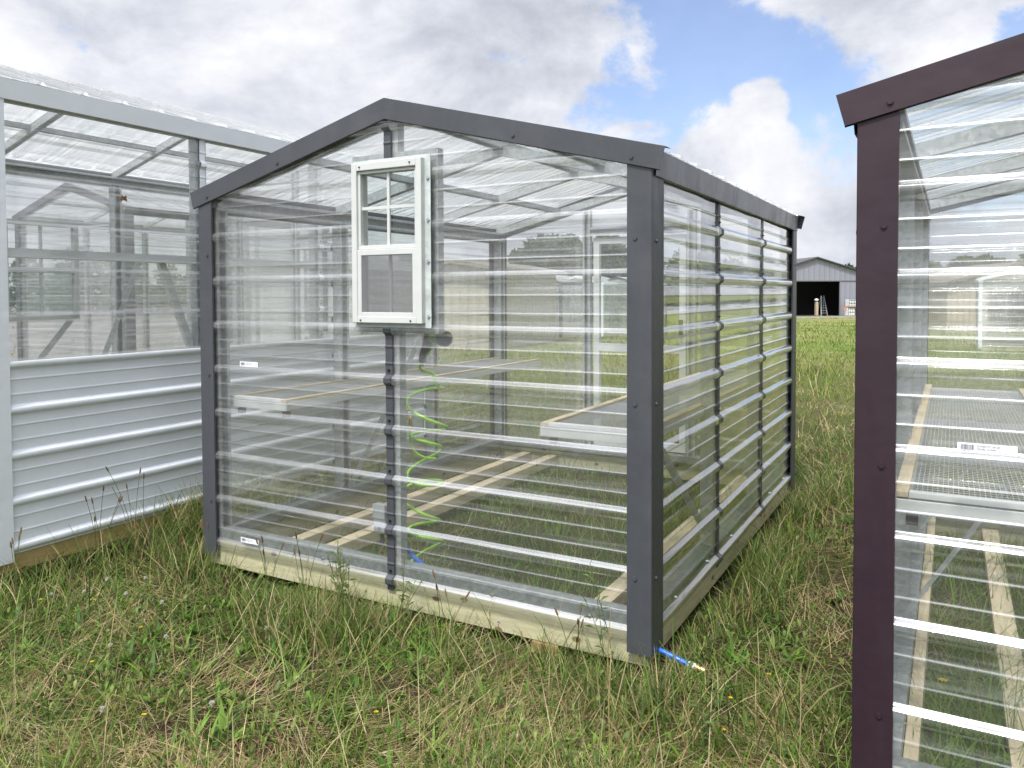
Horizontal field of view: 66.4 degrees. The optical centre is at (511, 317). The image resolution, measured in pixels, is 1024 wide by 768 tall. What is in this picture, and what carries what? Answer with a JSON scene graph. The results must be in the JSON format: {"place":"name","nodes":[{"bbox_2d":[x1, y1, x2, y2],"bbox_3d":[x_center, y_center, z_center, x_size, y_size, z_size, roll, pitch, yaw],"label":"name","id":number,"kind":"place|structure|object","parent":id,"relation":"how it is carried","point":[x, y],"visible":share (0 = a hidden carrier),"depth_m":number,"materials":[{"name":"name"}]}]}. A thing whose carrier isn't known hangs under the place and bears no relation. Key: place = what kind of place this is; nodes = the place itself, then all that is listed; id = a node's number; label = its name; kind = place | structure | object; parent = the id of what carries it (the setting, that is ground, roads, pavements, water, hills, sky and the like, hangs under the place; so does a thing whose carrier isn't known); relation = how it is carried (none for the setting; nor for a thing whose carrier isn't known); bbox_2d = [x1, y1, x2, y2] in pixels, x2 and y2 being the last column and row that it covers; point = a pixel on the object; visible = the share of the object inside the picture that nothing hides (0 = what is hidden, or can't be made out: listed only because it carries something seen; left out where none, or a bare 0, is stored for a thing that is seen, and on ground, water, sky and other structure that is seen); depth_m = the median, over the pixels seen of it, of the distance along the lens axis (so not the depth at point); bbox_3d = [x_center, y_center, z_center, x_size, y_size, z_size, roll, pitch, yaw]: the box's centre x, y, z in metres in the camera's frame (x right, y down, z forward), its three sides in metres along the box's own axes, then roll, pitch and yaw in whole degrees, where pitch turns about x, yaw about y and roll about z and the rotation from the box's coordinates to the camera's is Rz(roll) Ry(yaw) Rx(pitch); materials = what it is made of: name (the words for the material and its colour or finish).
{"place":"outdoors","nodes":[
{"label":"outdoors","id":0,"kind":"place"},
{"bbox_2d":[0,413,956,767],"bbox_3d":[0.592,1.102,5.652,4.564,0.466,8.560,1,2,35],"label":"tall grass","id":1,"kind":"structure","parent":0,"point":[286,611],"depth_m":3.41,"materials":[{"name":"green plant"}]},
{"bbox_2d":[0,300,1023,767],"bbox_3d":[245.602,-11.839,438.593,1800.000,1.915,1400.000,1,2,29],"label":"ground","id":2,"kind":"structure","parent":0,"point":[162,322],"depth_m":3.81,"materials":[{"name":"green plant"}]},
{"bbox_2d":[0,527,23,604],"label":"tall weed","id":3,"kind":"object","parent":2,"relation":"on","point":[16,562],"visible":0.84,"depth_m":3.77,"materials":[{"name":"green plant"}]},
{"bbox_2d":[100,706,105,736],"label":"clover flower","id":4,"kind":"object","parent":2,"relation":"on","point":[102,708],"visible":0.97,"depth_m":2.58,"materials":[{"name":"white plant"}]},
{"bbox_2d":[85,485,122,575],"bbox_3d":[-2.120,1.118,4.071,0.148,0.511,0.126,-2,2,-44],"label":"tall weed","id":5,"kind":"object","parent":2,"relation":"on","point":[119,499],"visible":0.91,"depth_m":4.07,"materials":[{"name":"green plant"}]},
{"bbox_2d":[105,466,145,556],"bbox_3d":[-2.135,1.081,4.296,0.263,0.554,0.114,0,2,5],"label":"tall weed","id":6,"kind":"object","parent":2,"relation":"on","point":[130,509],"visible":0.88,"depth_m":4.33,"materials":[{"name":"green plant"}]},
{"bbox_2d":[12,182,329,360],"bbox_3d":[-5.095,-0.354,12.186,2.591,3.046,3.722,1,2,29],"label":"greenhouse","id":7,"kind":"object","parent":2,"relation":"on","point":[170,211],"visible":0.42,"depth_m":11.27,"materials":[{"name":"grey metal"}]},
{"bbox_2d":[201,519,218,583],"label":"tall weed","id":8,"kind":"object","parent":2,"relation":"on","point":[205,546],"visible":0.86,"depth_m":3.95,"materials":[{"name":"green plant"}]},
{"bbox_2d":[209,700,214,721],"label":"clover flower","id":9,"kind":"object","parent":2,"relation":"on","point":[211,702],"visible":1,"depth_m":2.64,"materials":[{"name":"white plant"}]},
{"bbox_2d":[0,64,425,574],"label":"greenhouse","id":10,"kind":"object","parent":2,"relation":"on","point":[71,428],"visible":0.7,"depth_m":4.76,"materials":[{"name":"white metal"}]},
{"bbox_2d":[7,218,79,321],"bbox_3d":[-3.842,-0.378,6.385,0.045,0.810,0.610,1,2,29],"label":"window","id":11,"kind":"structure","parent":10,"relation":"in","point":[74,270],"depth_m":6.40,"materials":[{"name":"plastic"}]},
{"bbox_2d":[120,195,126,201],"bbox_3d":[-2.170,-0.666,4.374,0.010,0.036,0.043,1,2,39],"label":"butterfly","id":12,"kind":"object","parent":10,"relation":"attached to","point":[123,197],"visible":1,"depth_m":4.37,"materials":[{"name":"orange plastic"}]},
{"bbox_2d":[300,242,359,339],"bbox_3d":[-1.750,0.119,7.530,0.760,1.670,0.077,1,2,29],"label":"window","id":13,"kind":"structure","parent":10,"relation":"in","point":[305,333],"depth_m":7.69,"materials":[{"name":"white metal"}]},
{"bbox_2d":[255,535,283,594],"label":"tall weed","id":14,"kind":"object","parent":2,"relation":"on","point":[264,564],"visible":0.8,"depth_m":3.74,"materials":[{"name":"green plant"}]},
{"bbox_2d":[293,532,322,604],"bbox_3d":[-0.954,1.181,3.645,0.129,0.416,0.113,-1,2,-26],"label":"tall weed","id":15,"kind":"object","parent":2,"relation":"on","point":[301,563],"visible":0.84,"depth_m":3.62,"materials":[{"name":"green plant"}]},
{"bbox_2d":[250,255,412,343],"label":"storage shed","id":16,"kind":"structure","parent":2,"relation":"on","point":[275,307],"depth_m":23.56,"materials":[{"name":"metal"}]},
{"bbox_2d":[326,543,350,602],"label":"tall weed","id":17,"kind":"object","parent":2,"relation":"on","point":[337,569],"visible":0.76,"depth_m":3.48,"materials":[{"name":"green plant"}]},
{"bbox_2d":[333,549,356,618],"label":"tall weed","id":18,"kind":"object","parent":2,"relation":"on","point":[341,586],"visible":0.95,"depth_m":3.38,"materials":[{"name":"green plant"}]},
{"bbox_2d":[393,553,422,635],"bbox_3d":[-0.468,1.208,3.375,0.150,0.372,0.105,-1,2,-27],"label":"tall weed","id":19,"kind":"object","parent":2,"relation":"on","point":[404,591],"visible":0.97,"depth_m":3.36,"materials":[{"name":"green plant"}]},
{"bbox_2d":[432,570,469,646],"bbox_3d":[-0.281,1.227,3.270,0.186,0.329,0.118,-2,2,-45],"label":"tall weed","id":20,"kind":"object","parent":2,"relation":"on","point":[448,604],"visible":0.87,"depth_m":3.27,"materials":[{"name":"green plant"}]},
{"bbox_2d":[408,259,567,349],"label":"storage shed","id":21,"kind":"structure","parent":2,"relation":"on","point":[531,304],"depth_m":24.93,"materials":[{"name":"metal"}]},
{"bbox_2d":[190,97,804,666],"bbox_3d":[0.190,0.123,4.860,2.591,2.312,3.145,1,2,29],"label":"greenhouse","id":22,"kind":"object","parent":2,"relation":"on","point":[756,241],"visible":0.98,"depth_m":4.01,"materials":[{"name":"clear plastic"}]},
{"bbox_2d":[373,502,386,545],"bbox_3d":[-0.609,0.966,3.651,0.072,0.198,0.050,1,2,29],"label":"junction box","id":23,"kind":"object","parent":22,"relation":"attached to","point":[380,515],"visible":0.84,"depth_m":3.63,"materials":[{"name":"grey plastic"}]},
{"bbox_2d":[231,357,539,417],"bbox_3d":[-0.643,0.432,5.364,0.420,0.097,2.850,1,2,29],"label":"plant bench","id":24,"kind":"object","parent":22,"relation":"attached to","point":[343,389],"visible":0.88,"depth_m":4.70,"materials":[{"name":"white metal"}]},
{"bbox_2d":[351,154,431,327],"bbox_3d":[-0.535,-0.332,3.499,0.432,0.755,0.089,1,2,29],"label":"window","id":25,"kind":"structure","parent":22,"relation":"in","point":[421,316],"depth_m":3.47,"materials":[{"name":"plastic"}]},
{"bbox_2d":[406,409,412,428],"bbox_3d":[-0.488,0.473,3.621,0.053,0.089,0.043,1,2,29],"label":"water tap","id":26,"kind":"object","parent":22,"relation":"attached to","point":[409,425],"visible":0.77,"depth_m":3.62,"materials":[{"name":"gold metal"}]},
{"bbox_2d":[406,362,448,561],"bbox_3d":[-0.420,0.726,3.733,0.215,1.047,0.241,-1,2,-32],"label":"coiled hose","id":27,"kind":"object","parent":22,"relation":"hanging from","point":[421,483],"visible":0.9,"depth_m":3.69,"materials":[{"name":"green plastic"}]},
{"bbox_2d":[418,331,452,365],"bbox_3d":[-0.355,0.088,3.540,0.190,0.275,0.070,1,2,41],"label":"spray gun","id":28,"kind":"object","parent":22,"relation":"hanging from","point":[445,339],"visible":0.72,"depth_m":3.53,"materials":[{"name":"grey plastic"}]},
{"bbox_2d":[407,543,705,673],"bbox_3d":[0.116,1.157,3.312,1.442,0.386,0.076,1,2,31],"label":"blue hose","id":29,"kind":"object","parent":22,"relation":"attached to","point":[414,557],"visible":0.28,"depth_m":3.00,"materials":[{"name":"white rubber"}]},
{"bbox_2d":[540,366,736,444],"bbox_3d":[1.017,0.453,4.430,0.460,0.097,2.850,1,2,29],"label":"plant bench","id":30,"kind":"object","parent":22,"relation":"attached to","point":[555,429],"visible":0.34,"depth_m":3.50,"materials":[{"name":"white metal"}]},
{"bbox_2d":[593,234,686,452],"bbox_3d":[0.992,0.200,6.145,0.760,1.670,0.077,1,2,29],"label":"door","id":31,"kind":"structure","parent":22,"relation":"in","point":[598,346],"depth_m":6.22,"materials":[{"name":"white metal"}]},
{"bbox_2d":[8,246,1006,315],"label":"trees","id":32,"kind":"object","parent":2,"relation":"on","point":[61,289],"visible":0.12,"depth_m":137.93,"materials":[{"name":"green plant"}]},
{"bbox_2d":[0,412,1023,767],"bbox_3d":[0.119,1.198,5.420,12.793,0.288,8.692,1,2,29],"label":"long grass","id":33,"kind":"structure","parent":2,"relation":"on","point":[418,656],"depth_m":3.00,"materials":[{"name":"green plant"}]},
{"bbox_2d":[0,390,1023,767],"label":"broad leaf weeds","id":34,"kind":"object","parent":2,"relation":"on","point":[222,722],"visible":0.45,"depth_m":2.97,"materials":[{"name":"green plant"}]},
{"bbox_2d":[0,342,1023,767],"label":"seed stalks","id":35,"kind":"object","parent":2,"relation":"on","point":[450,634],"visible":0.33,"depth_m":2.70,"materials":[{"name":"beige plant"}]},
{"bbox_2d":[507,233,582,313],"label":"tree","id":36,"kind":"object","parent":2,"relation":"on","point":[552,251],"visible":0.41,"depth_m":59.06,"materials":[{"name":"green plant"}]},
{"bbox_2d":[531,639,567,656],"bbox_3d":[0.161,1.369,3.245,0.120,0.080,0.125,1,2,29],"label":"wood block","id":37,"kind":"object","parent":2,"relation":"on","point":[540,646],"depth_m":3.20,"materials":[{"name":"beige wood"}]},
{"bbox_2d":[554,603,583,676],"bbox_3d":[0.230,1.252,2.973,0.117,0.292,0.168,0,2,-5],"label":"tall weed","id":38,"kind":"object","parent":2,"relation":"on","point":[578,620],"visible":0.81,"depth_m":3.01,"materials":[{"name":"green plant"}]},
{"bbox_2d":[556,275,592,338],"bbox_3d":[1.674,-0.509,33.713,2.590,2.646,3.112,1,2,29],"label":"greenhouse","id":39,"kind":"object","parent":2,"relation":"on","point":[571,332],"visible":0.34,"depth_m":32.70,"materials":[{"name":"white metal"}]},
{"bbox_2d":[557,713,607,767],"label":"tall weed","id":40,"kind":"object","parent":2,"relation":"on","point":[596,753],"visible":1,"depth_m":2.09,"materials":[{"name":"green plant"}]},
{"bbox_2d":[548,233,622,321],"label":"tree","id":41,"kind":"object","parent":2,"relation":"on","point":[574,235],"visible":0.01,"depth_m":65.44,"materials":[{"name":"green plant"}]},
{"bbox_2d":[556,275,626,337],"bbox_3d":[3.477,-0.511,34.713,2.590,2.646,3.112,1,2,29],"label":"greenhouse","id":42,"kind":"object","parent":2,"relation":"on","point":[605,283],"visible":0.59,"depth_m":33.90,"materials":[{"name":"white metal"}]},
{"bbox_2d":[579,557,614,682],"bbox_3d":[0.323,1.162,2.944,0.144,0.480,0.148,0,2,10],"label":"tall weed","id":43,"kind":"object","parent":2,"relation":"on","point":[602,627],"visible":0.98,"depth_m":2.95,"materials":[{"name":"green plant"}]},
{"bbox_2d":[562,244,675,323],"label":"tree","id":44,"kind":"object","parent":2,"relation":"on","point":[613,261],"visible":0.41,"depth_m":58.28,"materials":[{"name":"green plant"}]},
{"bbox_2d":[592,277,667,336],"bbox_3d":[5.387,-0.508,35.713,2.590,2.646,3.112,1,2,29],"label":"greenhouse","id":45,"kind":"object","parent":2,"relation":"on","point":[622,279],"visible":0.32,"depth_m":36.38,"materials":[{"name":"white metal"}]},
{"bbox_2d":[683,675,726,762],"bbox_3d":[0.617,1.267,2.463,0.153,0.314,0.096,-2,2,-38],"label":"tall weed","id":46,"kind":"object","parent":2,"relation":"on","point":[707,722],"visible":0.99,"depth_m":2.45,"materials":[{"name":"green plant"}]},
{"bbox_2d":[698,257,855,315],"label":"barn","id":47,"kind":"structure","parent":2,"relation":"on","point":[833,283],"depth_m":88.22,"materials":[{"name":"metal"}]},
{"bbox_2d":[814,298,818,315],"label":"carton stack","id":48,"kind":"object","parent":47,"relation":"in","point":[816,309],"visible":1,"depth_m":88.62,"materials":[{"name":"beige cardboard"}]},
{"bbox_2d":[818,297,827,315],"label":"step ladder","id":49,"kind":"object","parent":47,"relation":"on","point":[823,300],"visible":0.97,"depth_m":89.59,"materials":[{"name":"metal"}]},
{"bbox_2d":[805,501,830,584],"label":"tall weed","id":50,"kind":"object","parent":2,"relation":"on","point":[821,524],"visible":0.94,"depth_m":3.86,"materials":[{"name":"green plant"}]},
{"bbox_2d":[796,316,855,318],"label":"concrete apron","id":51,"kind":"object","parent":2,"relation":"on","point":[829,317],"visible":0.21,"depth_m":84.88,"materials":[{"name":"beige concrete"}]},
{"bbox_2d":[844,308,854,315],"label":"wrapped crate","id":52,"kind":"object","parent":51,"relation":"on","point":[849,311],"visible":1,"depth_m":86.47,"materials":[{"name":"plastic"}]},
{"bbox_2d":[836,33,1023,767],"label":"greenhouse","id":53,"kind":"object","parent":2,"relation":"on","point":[897,206],"visible":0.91,"depth_m":2.08,"materials":[{"name":"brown plastic"}]},
{"bbox_2d":[896,384,1023,625],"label":"plant bench","id":54,"kind":"object","parent":53,"relation":"attached to","point":[910,505],"visible":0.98,"depth_m":2.61,"materials":[{"name":"white metal"}]},
{"bbox_2d":[938,677,947,718],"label":"yellow flower","id":55,"kind":"object","parent":2,"relation":"on","point":[945,690],"visible":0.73,"depth_m":2.63,"materials":[{"name":"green plant"}]},
{"bbox_2d":[929,255,982,273],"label":"tree","id":56,"kind":"object","parent":2,"relation":"on","point":[937,266],"visible":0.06,"depth_m":68.28,"materials":[{"name":"green plant"}]},
{"bbox_2d":[928,261,1023,331],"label":"storage shed","id":57,"kind":"structure","parent":2,"relation":"on","point":[952,299],"depth_m":41.98,"materials":[{"name":"metal"}]},
{"bbox_2d":[973,253,1023,264],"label":"tree","id":58,"kind":"object","parent":2,"relation":"on","point":[1018,260],"depth_m":74.94,"materials":[{"name":"green plant"}]},
{"bbox_2d":[975,267,1023,350],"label":"greenhouse","id":59,"kind":"object","parent":2,"relation":"on","point":[1015,345],"visible":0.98,"depth_m":24.00,"materials":[{"name":"white metal"}]},
{"bbox_2d":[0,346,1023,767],"bbox_3d":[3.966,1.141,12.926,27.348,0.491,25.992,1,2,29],"label":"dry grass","id":60,"kind":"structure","parent":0,"point":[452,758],"depth_m":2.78,"materials":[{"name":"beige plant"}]},
{"bbox_2d":[0,0,1023,296],"label":"sky","id":61,"kind":"structure","parent":0,"point":[746,91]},
{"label":"orange beam","id":62,"kind":"object","parent":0,"visible":0},
{"bbox_2d":[845,300,855,306],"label":"wrapped crate","id":63,"kind":"object","parent":62,"relation":"on","point":[850,303],"visible":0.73,"depth_m":86.45,"materials":[{"name":"plastic"}]}
]}

